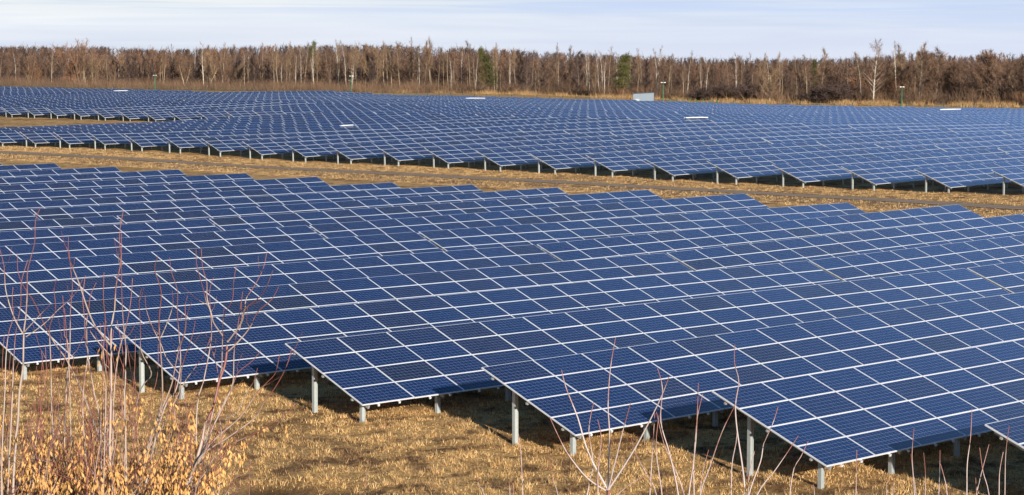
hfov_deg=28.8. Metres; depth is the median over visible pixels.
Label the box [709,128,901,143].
solar table
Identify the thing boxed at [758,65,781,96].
bare tree
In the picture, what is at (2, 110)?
solar table
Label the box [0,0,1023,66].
sky
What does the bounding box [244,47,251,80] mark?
bare tree
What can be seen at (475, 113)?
solar table
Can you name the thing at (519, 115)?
solar table
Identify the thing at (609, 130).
solar table
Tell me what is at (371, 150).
solar table
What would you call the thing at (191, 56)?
bare tree
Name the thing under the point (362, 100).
solar table
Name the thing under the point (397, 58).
bare tree
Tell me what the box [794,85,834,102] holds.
bare shrub
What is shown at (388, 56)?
bare tree
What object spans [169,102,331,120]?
solar table
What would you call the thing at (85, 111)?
solar table
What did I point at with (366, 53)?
bare tree
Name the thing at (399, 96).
solar table
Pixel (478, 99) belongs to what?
solar table
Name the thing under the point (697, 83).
bare tree
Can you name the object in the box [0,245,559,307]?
solar table
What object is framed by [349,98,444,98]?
solar table
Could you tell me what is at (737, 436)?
sapling
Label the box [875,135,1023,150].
solar table
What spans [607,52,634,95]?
pine tree
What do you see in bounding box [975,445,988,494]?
sapling
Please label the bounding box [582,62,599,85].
bare tree
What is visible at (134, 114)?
solar table
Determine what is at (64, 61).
bare tree
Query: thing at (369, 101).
solar table
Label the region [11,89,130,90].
solar table
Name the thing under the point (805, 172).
solar table
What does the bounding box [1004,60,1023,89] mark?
bare tree
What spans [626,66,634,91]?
bare tree
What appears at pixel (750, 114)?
solar table
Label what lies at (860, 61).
bare tree
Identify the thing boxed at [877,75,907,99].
willow shrub
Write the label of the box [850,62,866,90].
bare tree
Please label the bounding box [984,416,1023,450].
solar table
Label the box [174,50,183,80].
bare tree
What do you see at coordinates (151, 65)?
bare tree
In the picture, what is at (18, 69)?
bare tree
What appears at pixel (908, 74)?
bare tree
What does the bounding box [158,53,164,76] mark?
bare tree
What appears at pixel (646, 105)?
solar table
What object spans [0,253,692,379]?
solar table
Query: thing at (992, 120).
solar table
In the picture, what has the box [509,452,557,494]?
sapling
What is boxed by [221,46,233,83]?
bare tree
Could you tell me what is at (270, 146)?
solar table
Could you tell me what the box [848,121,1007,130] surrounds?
solar table
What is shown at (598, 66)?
birch tree
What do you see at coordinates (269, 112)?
solar table
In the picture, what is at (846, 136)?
solar table
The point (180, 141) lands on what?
solar table
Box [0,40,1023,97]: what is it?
wood
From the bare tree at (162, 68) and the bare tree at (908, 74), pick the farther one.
the bare tree at (162, 68)
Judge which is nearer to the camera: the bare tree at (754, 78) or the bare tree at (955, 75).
the bare tree at (955, 75)
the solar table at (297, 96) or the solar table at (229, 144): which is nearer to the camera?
the solar table at (229, 144)
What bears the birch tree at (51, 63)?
on the ground at (724, 179)
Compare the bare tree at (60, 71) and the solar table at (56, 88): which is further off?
the bare tree at (60, 71)
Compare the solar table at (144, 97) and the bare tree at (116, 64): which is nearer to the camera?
the solar table at (144, 97)
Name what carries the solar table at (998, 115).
on the ground at (724, 179)
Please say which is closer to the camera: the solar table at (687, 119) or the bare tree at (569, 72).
the solar table at (687, 119)
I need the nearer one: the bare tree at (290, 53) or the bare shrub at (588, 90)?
the bare shrub at (588, 90)
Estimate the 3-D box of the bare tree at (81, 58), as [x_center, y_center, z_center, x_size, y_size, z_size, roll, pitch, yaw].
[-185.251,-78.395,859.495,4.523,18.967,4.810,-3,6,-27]
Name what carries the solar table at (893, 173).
on the ground at (724, 179)
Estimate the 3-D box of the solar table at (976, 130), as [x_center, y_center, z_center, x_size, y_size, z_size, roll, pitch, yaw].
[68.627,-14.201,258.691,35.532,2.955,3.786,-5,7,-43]
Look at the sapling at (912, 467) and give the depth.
9.29 m
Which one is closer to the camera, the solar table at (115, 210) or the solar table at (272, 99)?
the solar table at (115, 210)
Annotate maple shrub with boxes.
[0,207,140,494]
[0,251,132,494]
[14,213,202,494]
[81,257,209,494]
[134,249,302,494]
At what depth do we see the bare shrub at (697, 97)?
574.88 m
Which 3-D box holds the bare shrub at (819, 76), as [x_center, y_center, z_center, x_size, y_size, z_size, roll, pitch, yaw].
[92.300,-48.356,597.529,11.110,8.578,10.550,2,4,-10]
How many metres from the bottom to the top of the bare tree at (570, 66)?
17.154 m
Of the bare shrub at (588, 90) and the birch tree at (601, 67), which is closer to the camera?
the bare shrub at (588, 90)
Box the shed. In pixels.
[632,92,654,100]
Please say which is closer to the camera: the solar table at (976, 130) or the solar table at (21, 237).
the solar table at (21, 237)
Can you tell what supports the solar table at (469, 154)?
on the ground at (724, 179)
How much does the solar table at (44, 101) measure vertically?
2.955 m
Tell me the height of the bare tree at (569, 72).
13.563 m
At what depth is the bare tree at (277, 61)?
780.78 m
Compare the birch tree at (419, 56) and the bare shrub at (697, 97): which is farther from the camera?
the birch tree at (419, 56)
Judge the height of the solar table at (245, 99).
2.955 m
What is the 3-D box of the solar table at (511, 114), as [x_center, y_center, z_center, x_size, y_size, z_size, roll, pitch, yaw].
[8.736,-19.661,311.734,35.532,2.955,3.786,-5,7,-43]
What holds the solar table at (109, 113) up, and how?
on the ground at (724, 179)
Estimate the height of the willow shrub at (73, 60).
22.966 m
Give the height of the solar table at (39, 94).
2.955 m
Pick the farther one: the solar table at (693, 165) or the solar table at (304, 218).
the solar table at (693, 165)
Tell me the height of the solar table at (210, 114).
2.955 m
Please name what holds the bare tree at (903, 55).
on the ground at (724, 179)
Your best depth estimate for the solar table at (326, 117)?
298.06 m
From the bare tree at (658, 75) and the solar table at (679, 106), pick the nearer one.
the solar table at (679, 106)
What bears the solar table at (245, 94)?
on the ground at (724, 179)
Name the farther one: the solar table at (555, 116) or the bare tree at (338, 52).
the bare tree at (338, 52)
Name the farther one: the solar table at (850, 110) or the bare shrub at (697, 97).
the bare shrub at (697, 97)
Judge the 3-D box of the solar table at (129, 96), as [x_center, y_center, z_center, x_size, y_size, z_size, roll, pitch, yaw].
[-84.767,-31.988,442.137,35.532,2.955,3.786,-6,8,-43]
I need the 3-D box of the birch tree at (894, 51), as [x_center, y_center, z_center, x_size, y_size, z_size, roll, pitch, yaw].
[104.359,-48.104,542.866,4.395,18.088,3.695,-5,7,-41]
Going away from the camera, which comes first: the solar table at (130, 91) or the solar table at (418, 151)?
the solar table at (418, 151)
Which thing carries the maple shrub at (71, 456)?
on the ground at (724, 179)
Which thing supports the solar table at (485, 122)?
on the ground at (724, 179)
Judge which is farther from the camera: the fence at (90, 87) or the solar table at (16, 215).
the fence at (90, 87)
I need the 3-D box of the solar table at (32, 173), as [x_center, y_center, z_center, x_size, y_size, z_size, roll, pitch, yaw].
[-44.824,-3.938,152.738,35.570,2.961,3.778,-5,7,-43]
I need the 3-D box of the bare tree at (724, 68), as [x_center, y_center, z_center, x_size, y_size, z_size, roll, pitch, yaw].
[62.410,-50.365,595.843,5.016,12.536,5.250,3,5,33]
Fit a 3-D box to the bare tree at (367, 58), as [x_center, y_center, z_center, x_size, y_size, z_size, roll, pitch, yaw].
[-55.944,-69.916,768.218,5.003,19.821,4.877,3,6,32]
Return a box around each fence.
[4,84,367,92]
[371,90,630,99]
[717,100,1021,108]
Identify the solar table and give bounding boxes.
[0,87,60,88]
[0,88,87,89]
[0,89,78,90]
[0,92,68,93]
[0,93,84,95]
[0,94,109,96]
[0,94,133,97]
[0,98,33,99]
[0,99,49,100]
[0,99,73,102]
[0,99,93,103]
[0,99,116,105]
[0,100,134,115]
[0,122,149,128]
[0,122,180,143]
[0,122,214,145]
[0,163,60,171]
[0,167,120,177]
[0,169,186,185]
[0,173,254,193]
[0,177,329,202]
[0,182,400,219]
[0,209,39,221]
[0,216,122,231]
[0,219,220,245]
[0,225,324,262]
[0,232,442,284]
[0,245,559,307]
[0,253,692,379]
[2,99,160,116]
[11,88,101,89]
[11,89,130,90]
[11,94,74,95]
[12,92,43,92]
[15,95,137,98]
[20,123,248,146]
[24,100,182,117]
[25,89,144,91]
[31,185,482,223]
[35,95,168,98]
[39,90,153,91]
[46,100,205,118]
[54,95,192,99]
[54,123,282,147]
[69,90,175,92]
[70,90,190,93]
[70,100,229,119]
[75,95,213,99]
[86,91,206,93]
[88,124,318,149]
[93,100,254,120]
[95,96,234,100]
[97,92,219,93]
[115,261,842,399]
[117,96,255,100]
[117,187,568,230]
[118,101,280,120]
[125,125,355,150]
[132,92,238,93]
[134,93,258,94]
[143,101,307,121]
[148,97,264,100]
[151,111,341,122]
[160,97,300,100]
[163,126,395,153]
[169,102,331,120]
[183,112,374,123]
[184,98,324,100]
[193,94,297,95]
[197,103,358,118]
[201,127,435,156]
[207,98,346,100]
[210,190,662,237]
[214,112,407,123]
[215,95,339,96]
[221,91,323,92]
[224,103,387,117]
[231,99,299,101]
[236,96,360,96]
[240,91,352,92]
[242,128,477,159]
[248,113,440,124]
[252,104,415,115]
[256,99,396,102]
[257,96,337,96]
[259,93,371,93]
[279,93,390,94]
[281,100,421,103]
[281,105,445,113]
[282,114,476,125]
[285,129,522,161]
[285,268,1010,422]
[299,94,361,94]
[302,97,392,97]
[306,101,447,103]
[309,193,769,248]
[311,106,476,112]
[318,115,512,126]
[329,130,566,163]
[332,102,474,103]
[340,95,452,95]
[342,107,504,113]
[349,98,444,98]
[355,115,550,128]
[361,96,438,96]
[374,108,537,114]
[376,132,613,165]
[387,103,528,105]
[394,116,588,129]
[397,99,459,100]
[405,97,518,97]
[406,109,570,114]
[416,104,557,105]
[419,203,865,260]
[423,100,547,101]
[425,134,664,168]
[434,117,629,129]
[439,96,495,96]
[440,110,604,114]
[445,105,587,106]
[449,101,573,101]
[451,98,563,98]
[460,99,497,99]
[475,102,599,102]
[475,119,670,132]
[476,106,617,107]
[476,111,638,116]
[476,136,714,171]
[481,292,1023,455]
[499,99,611,99]
[506,107,648,108]
[512,112,674,117]
[519,120,713,133]
[529,138,769,173]
[530,103,654,104]
[537,204,983,264]
[539,108,680,108]
[548,100,636,100]
[548,113,711,118]
[559,104,668,104]
[563,121,758,135]
[571,109,605,110]
[575,101,686,102]
[586,141,824,176]
[587,114,749,118]
[588,105,704,105]
[601,102,712,102]
[604,109,736,111]
[610,123,804,138]
[618,106,741,106]
[627,115,790,119]
[639,110,778,112]
[645,144,881,180]
[649,107,772,108]
[655,103,739,103]
[658,125,852,140]
[667,214,1023,270]
[669,104,767,104]
[669,117,829,121]
[675,111,816,113]
[680,107,804,108]
[705,105,780,105]
[707,145,945,184]
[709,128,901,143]
[711,118,871,124]
[712,339,1023,488]
[713,112,849,114]
[742,105,823,106]
[743,106,853,106]
[746,109,868,110]
[750,113,888,115]
[755,119,915,126]
[762,129,956,143]
[772,148,1006,187]
[773,107,823,107]
[790,114,928,116]
[799,110,901,110]
[801,120,960,128]
[805,106,914,108]
[809,235,1023,281]
[815,110,938,112]
[817,132,1007,148]
[830,115,965,118]
[841,153,1023,190]
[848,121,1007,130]
[849,107,944,108]
[851,111,971,112]
[869,107,976,110]
[871,116,1007,120]
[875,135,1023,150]
[889,112,1009,113]
[897,124,1023,130]
[903,108,1010,110]
[914,160,1023,193]
[915,117,1023,120]
[927,112,1023,115]
[934,140,1023,152]
[939,109,1023,111]
[949,127,1023,135]
[961,119,1023,121]
[966,114,1023,115]
[967,261,1023,292]
[973,110,1023,111]
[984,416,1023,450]
[991,168,1023,194]
[997,146,1023,153]
[1002,130,1023,135]
[1006,121,1023,123]
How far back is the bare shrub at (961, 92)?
557.47 m
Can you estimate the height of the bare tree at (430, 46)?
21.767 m
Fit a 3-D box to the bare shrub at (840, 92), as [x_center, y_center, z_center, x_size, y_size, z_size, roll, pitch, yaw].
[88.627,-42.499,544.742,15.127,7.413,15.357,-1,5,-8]
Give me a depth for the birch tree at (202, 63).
813.10 m
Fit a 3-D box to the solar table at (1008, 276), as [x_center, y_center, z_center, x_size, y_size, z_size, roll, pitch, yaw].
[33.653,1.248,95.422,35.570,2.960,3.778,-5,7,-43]
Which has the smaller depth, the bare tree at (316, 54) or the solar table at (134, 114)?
the solar table at (134, 114)
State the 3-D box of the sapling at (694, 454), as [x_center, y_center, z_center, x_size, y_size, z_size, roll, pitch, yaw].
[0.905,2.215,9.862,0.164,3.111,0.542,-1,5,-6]
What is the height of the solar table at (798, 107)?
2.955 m
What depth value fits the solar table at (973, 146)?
213.51 m
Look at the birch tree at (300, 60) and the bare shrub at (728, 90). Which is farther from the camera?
the birch tree at (300, 60)
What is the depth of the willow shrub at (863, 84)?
550.33 m
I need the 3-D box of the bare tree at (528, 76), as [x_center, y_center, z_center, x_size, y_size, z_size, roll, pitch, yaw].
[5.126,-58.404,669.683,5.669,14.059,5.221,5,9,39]
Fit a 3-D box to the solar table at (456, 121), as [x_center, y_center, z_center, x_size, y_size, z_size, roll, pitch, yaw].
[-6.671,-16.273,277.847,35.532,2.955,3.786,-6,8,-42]
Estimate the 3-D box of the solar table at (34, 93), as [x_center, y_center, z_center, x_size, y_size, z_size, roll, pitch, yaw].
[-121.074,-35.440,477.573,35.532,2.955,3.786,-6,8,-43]
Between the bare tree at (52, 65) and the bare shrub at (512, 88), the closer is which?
the bare shrub at (512, 88)
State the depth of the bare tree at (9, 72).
904.34 m
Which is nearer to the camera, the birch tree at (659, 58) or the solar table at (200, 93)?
the solar table at (200, 93)
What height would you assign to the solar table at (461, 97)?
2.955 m
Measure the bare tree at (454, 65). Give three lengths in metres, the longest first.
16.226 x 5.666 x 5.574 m
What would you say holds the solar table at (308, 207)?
on the ground at (724, 179)
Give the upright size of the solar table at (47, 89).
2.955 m
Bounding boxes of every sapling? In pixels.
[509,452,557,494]
[518,433,522,494]
[549,337,668,494]
[629,368,683,494]
[688,383,708,494]
[700,345,745,494]
[748,408,797,494]
[789,442,814,494]
[856,451,856,486]
[911,430,915,494]
[923,453,947,494]
[966,411,971,494]
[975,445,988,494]
[999,428,1008,494]
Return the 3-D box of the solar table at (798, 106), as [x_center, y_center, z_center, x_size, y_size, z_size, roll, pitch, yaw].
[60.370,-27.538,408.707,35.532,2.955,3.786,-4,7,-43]
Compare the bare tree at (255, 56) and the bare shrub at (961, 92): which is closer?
the bare shrub at (961, 92)
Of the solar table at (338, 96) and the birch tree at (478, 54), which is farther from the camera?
the birch tree at (478, 54)
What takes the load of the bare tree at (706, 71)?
on the ground at (724, 179)
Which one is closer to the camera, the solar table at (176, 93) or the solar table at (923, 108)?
the solar table at (923, 108)
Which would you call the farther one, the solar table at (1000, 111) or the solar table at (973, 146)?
the solar table at (1000, 111)
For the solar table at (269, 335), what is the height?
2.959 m
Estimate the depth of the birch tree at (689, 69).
596.63 m
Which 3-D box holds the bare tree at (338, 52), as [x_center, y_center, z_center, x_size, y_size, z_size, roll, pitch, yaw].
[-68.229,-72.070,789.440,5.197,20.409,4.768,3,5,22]
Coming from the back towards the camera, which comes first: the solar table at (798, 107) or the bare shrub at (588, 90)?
the bare shrub at (588, 90)
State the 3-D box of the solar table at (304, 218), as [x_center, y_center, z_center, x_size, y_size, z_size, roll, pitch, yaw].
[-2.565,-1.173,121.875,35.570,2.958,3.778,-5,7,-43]
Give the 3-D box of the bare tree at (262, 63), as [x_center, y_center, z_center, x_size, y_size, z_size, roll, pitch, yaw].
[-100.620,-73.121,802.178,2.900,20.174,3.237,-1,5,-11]
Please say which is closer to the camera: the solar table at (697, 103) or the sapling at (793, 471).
the sapling at (793, 471)
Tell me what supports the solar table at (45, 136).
on the ground at (724, 179)
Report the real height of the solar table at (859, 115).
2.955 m
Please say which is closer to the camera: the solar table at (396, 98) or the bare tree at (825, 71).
the solar table at (396, 98)
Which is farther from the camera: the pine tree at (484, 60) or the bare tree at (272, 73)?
the bare tree at (272, 73)
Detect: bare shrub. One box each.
[502,80,522,93]
[558,82,579,94]
[582,88,594,94]
[664,90,676,98]
[685,86,718,99]
[691,85,711,99]
[697,80,740,99]
[713,80,757,100]
[718,85,745,98]
[731,84,772,100]
[753,88,772,99]
[778,85,797,97]
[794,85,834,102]
[809,74,827,90]
[810,75,838,89]
[810,80,862,102]
[818,83,859,102]
[855,85,883,99]
[894,92,914,103]
[926,88,949,103]
[944,78,989,96]
[957,82,993,100]
[959,90,985,103]
[979,71,1023,101]
[1000,78,1023,99]
[1008,78,1023,99]
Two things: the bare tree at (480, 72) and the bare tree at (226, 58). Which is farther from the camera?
the bare tree at (226, 58)
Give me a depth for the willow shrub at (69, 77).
850.44 m
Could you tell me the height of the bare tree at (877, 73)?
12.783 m
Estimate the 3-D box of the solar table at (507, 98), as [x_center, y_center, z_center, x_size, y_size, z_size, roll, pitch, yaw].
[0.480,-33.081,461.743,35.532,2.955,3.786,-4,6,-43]
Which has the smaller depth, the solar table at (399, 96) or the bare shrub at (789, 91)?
the solar table at (399, 96)
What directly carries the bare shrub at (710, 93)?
on the ground at (724, 179)
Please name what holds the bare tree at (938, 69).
on the ground at (724, 179)
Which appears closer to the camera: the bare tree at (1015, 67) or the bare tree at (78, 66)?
the bare tree at (1015, 67)
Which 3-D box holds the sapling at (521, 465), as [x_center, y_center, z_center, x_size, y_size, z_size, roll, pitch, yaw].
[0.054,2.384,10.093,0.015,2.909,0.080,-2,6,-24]
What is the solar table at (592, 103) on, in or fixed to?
on the ground at (724, 179)
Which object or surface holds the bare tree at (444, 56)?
on the ground at (724, 179)
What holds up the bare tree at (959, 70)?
on the ground at (724, 179)
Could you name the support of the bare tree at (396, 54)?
on the ground at (724, 179)
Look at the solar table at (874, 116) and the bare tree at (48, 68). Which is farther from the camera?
the bare tree at (48, 68)
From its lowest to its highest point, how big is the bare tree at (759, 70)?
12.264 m
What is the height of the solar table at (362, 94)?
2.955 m
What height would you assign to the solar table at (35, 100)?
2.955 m
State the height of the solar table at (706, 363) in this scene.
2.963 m
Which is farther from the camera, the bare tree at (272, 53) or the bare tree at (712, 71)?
the bare tree at (272, 53)
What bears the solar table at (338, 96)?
on the ground at (724, 179)
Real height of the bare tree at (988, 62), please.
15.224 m
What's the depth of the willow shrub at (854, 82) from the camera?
563.14 m
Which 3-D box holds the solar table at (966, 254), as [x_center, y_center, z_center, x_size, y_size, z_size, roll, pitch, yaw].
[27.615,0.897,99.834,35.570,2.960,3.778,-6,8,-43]
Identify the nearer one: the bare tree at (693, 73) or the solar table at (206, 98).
the solar table at (206, 98)
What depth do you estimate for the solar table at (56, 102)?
406.63 m
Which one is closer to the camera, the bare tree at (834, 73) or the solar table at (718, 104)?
the solar table at (718, 104)
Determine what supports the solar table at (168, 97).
on the ground at (724, 179)
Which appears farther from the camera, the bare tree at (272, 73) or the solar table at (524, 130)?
the bare tree at (272, 73)
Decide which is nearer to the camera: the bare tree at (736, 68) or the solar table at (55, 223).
the solar table at (55, 223)
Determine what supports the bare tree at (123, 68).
on the ground at (724, 179)
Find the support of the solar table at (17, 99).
on the ground at (724, 179)
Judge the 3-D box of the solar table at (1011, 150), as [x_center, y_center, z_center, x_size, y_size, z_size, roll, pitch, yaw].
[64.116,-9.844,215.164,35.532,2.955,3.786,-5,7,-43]
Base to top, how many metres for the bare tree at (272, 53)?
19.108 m
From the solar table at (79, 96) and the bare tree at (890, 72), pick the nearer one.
the solar table at (79, 96)
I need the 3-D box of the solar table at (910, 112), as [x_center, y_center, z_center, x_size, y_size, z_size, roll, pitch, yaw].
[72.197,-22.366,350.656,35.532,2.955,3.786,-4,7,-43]
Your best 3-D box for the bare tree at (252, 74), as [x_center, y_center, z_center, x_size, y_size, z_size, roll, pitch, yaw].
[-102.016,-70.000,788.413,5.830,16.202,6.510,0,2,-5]
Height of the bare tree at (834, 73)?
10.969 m
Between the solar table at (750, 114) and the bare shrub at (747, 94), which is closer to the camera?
the solar table at (750, 114)
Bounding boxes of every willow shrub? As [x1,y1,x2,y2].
[27,65,43,82]
[48,38,106,84]
[61,73,76,83]
[110,45,166,81]
[631,85,649,92]
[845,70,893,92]
[853,71,904,97]
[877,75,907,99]
[894,64,951,95]
[1012,92,1023,105]
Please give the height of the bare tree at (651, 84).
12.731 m
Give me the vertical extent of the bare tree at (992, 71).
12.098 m
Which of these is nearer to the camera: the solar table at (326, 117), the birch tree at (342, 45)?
the solar table at (326, 117)
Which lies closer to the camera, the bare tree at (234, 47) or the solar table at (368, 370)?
the solar table at (368, 370)
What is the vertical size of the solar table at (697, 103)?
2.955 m
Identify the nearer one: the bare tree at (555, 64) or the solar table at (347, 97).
the solar table at (347, 97)
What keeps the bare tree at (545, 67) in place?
on the ground at (724, 179)
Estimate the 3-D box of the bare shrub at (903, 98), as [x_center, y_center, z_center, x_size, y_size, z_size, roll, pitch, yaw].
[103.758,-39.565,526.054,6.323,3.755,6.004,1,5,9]
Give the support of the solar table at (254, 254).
on the ground at (724, 179)
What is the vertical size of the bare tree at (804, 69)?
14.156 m
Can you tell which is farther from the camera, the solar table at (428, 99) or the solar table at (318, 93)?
the solar table at (318, 93)
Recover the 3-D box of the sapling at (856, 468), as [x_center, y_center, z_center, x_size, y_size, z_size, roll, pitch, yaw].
[1.687,2.397,9.820,0.075,2.814,0.110,-3,6,-32]
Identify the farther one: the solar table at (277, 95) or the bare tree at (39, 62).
the bare tree at (39, 62)
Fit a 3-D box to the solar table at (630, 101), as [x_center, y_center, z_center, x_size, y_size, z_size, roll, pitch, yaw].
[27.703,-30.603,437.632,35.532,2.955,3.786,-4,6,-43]
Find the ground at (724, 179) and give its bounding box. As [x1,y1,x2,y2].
[0,63,1023,494]
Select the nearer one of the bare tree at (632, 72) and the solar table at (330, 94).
the solar table at (330, 94)
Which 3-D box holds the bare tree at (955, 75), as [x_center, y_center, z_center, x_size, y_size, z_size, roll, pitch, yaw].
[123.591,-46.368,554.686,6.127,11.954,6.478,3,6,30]
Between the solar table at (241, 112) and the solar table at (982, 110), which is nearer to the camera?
the solar table at (241, 112)
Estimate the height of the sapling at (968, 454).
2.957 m
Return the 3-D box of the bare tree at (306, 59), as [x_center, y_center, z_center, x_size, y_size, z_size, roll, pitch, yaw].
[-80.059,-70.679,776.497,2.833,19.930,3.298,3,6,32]
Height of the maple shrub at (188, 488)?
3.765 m
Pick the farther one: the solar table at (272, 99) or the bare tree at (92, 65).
the bare tree at (92, 65)
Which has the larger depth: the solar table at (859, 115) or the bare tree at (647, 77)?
the bare tree at (647, 77)
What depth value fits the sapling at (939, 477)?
9.48 m
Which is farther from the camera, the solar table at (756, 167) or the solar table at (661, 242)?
the solar table at (756, 167)
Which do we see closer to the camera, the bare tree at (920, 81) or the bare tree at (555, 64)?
the bare tree at (920, 81)
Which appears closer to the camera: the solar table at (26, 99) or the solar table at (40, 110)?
the solar table at (40, 110)
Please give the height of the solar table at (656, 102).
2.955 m
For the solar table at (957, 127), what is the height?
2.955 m
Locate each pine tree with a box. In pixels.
[307,39,318,78]
[477,45,486,82]
[477,53,501,91]
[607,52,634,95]
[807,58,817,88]
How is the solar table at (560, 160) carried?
on the ground at (724, 179)
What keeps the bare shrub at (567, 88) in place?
on the ground at (724, 179)
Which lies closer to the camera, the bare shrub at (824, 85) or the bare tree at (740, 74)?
the bare shrub at (824, 85)
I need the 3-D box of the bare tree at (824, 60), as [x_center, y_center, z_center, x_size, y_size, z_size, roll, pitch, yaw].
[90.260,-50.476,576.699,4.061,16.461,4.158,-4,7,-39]
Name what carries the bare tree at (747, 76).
on the ground at (724, 179)
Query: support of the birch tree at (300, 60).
on the ground at (724, 179)
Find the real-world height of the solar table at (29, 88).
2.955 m
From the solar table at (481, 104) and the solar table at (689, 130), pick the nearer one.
the solar table at (689, 130)
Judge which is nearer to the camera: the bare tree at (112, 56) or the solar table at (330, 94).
the solar table at (330, 94)
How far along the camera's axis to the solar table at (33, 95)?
467.90 m
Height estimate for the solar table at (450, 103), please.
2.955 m
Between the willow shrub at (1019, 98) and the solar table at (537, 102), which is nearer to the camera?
the solar table at (537, 102)
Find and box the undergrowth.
[0,74,1023,104]
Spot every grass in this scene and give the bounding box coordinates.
[0,146,1023,217]
[279,84,1020,107]
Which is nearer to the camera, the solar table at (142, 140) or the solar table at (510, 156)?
the solar table at (510, 156)
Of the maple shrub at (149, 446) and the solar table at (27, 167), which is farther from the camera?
the solar table at (27, 167)
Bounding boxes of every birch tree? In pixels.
[50,47,53,77]
[199,43,206,82]
[298,45,303,82]
[310,43,315,78]
[334,41,339,87]
[340,40,351,81]
[416,43,421,86]
[459,48,463,80]
[473,53,480,88]
[583,50,589,89]
[585,54,591,87]
[594,50,599,91]
[599,51,603,84]
[601,57,606,93]
[652,49,659,90]
[653,45,662,72]
[685,50,692,96]
[733,54,738,83]
[856,57,861,91]
[858,40,890,99]
[891,41,898,90]
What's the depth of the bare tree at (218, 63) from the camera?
802.64 m
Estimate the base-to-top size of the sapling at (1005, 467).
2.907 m
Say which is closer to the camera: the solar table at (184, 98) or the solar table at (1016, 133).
the solar table at (1016, 133)
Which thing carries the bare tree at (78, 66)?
on the ground at (724, 179)
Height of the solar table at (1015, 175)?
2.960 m
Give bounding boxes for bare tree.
[5,59,13,80]
[15,53,25,76]
[19,54,25,80]
[20,55,35,81]
[37,59,44,81]
[45,56,53,79]
[46,51,56,78]
[56,63,61,79]
[60,53,68,78]
[72,58,81,75]
[79,46,84,77]
[80,51,85,76]
[87,58,99,80]
[100,56,106,77]
[106,65,117,81]
[107,53,114,74]
[113,57,121,80]
[121,52,125,79]
[124,56,132,83]
[129,55,138,82]
[139,54,148,83]
[143,57,151,79]
[148,58,157,84]
[157,53,168,80]
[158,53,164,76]
[159,48,168,84]
[167,58,176,82]
[173,55,194,85]
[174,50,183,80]
[185,52,194,81]
[192,55,202,82]
[202,52,222,85]
[204,43,212,75]
[216,49,229,80]
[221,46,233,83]
[233,44,239,79]
[234,63,244,84]
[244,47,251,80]
[247,52,259,84]
[251,55,258,79]
[261,41,264,78]
[263,64,271,84]
[266,49,279,84]
[268,44,276,80]
[273,43,280,87]
[283,52,290,80]
[288,43,295,81]
[292,54,300,82]
[302,55,314,81]
[303,43,308,82]
[313,46,320,81]
[317,44,328,82]
[323,47,336,83]
[335,44,343,85]
[348,44,354,69]
[351,46,358,86]
[355,47,384,82]
[362,42,370,84]
[365,49,375,81]
[366,53,378,83]
[378,39,387,88]
[385,44,394,82]
[393,42,401,84]
[394,41,402,69]
[400,46,415,85]
[415,50,419,79]
[417,47,432,83]
[424,42,431,79]
[425,36,433,85]
[440,49,447,86]
[449,50,459,82]
[464,43,474,83]
[474,64,485,84]
[490,43,499,90]
[499,56,503,87]
[510,49,516,82]
[513,48,525,88]
[520,54,533,90]
[538,61,547,89]
[543,60,552,87]
[554,47,558,88]
[556,58,567,87]
[565,58,575,87]
[567,46,574,85]
[571,50,585,92]
[572,52,585,88]
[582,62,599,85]
[605,52,617,90]
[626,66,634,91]
[635,52,642,89]
[639,60,653,91]
[644,58,655,91]
[652,65,660,89]
[659,63,670,90]
[666,53,673,91]
[675,64,686,91]
[680,63,686,93]
[682,68,689,91]
[685,63,697,91]
[694,64,699,88]
[700,63,709,89]
[708,61,718,87]
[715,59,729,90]
[716,59,727,86]
[733,56,740,81]
[735,58,746,85]
[742,69,752,87]
[748,60,759,88]
[755,61,763,82]
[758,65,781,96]
[761,54,768,77]
[776,52,783,88]
[780,61,783,92]
[786,65,799,99]
[794,58,808,91]
[800,54,811,90]
[804,59,817,88]
[818,47,829,85]
[822,60,834,86]
[832,65,842,84]
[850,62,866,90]
[852,52,864,95]
[870,58,885,88]
[876,60,891,94]
[876,60,906,91]
[888,55,907,87]
[892,62,917,91]
[895,43,906,93]
[909,49,934,102]
[913,49,933,97]
[914,40,927,96]
[916,62,946,93]
[919,52,937,93]
[929,45,946,95]
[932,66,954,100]
[933,53,940,95]
[946,60,962,92]
[950,60,966,93]
[952,58,970,99]
[969,48,1008,98]
[988,62,1007,84]
[988,66,1015,92]
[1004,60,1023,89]
[1009,60,1022,84]
[1018,61,1023,90]
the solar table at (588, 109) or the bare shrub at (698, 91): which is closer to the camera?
the solar table at (588, 109)
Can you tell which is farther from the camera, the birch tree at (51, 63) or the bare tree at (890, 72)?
the birch tree at (51, 63)
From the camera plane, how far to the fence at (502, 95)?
520.47 m
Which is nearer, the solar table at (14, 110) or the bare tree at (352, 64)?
the solar table at (14, 110)
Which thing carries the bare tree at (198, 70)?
on the ground at (724, 179)
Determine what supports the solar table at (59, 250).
on the ground at (724, 179)
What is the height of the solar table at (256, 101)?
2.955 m
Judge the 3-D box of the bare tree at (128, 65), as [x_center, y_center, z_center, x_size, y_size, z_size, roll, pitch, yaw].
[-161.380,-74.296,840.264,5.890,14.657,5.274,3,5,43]
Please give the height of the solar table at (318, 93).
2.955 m
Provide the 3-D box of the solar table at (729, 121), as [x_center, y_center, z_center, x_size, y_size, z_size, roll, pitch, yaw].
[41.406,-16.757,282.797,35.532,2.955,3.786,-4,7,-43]
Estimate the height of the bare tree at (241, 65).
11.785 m
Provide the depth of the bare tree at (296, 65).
784.03 m
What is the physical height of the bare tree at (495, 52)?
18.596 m
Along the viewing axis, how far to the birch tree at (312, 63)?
771.12 m

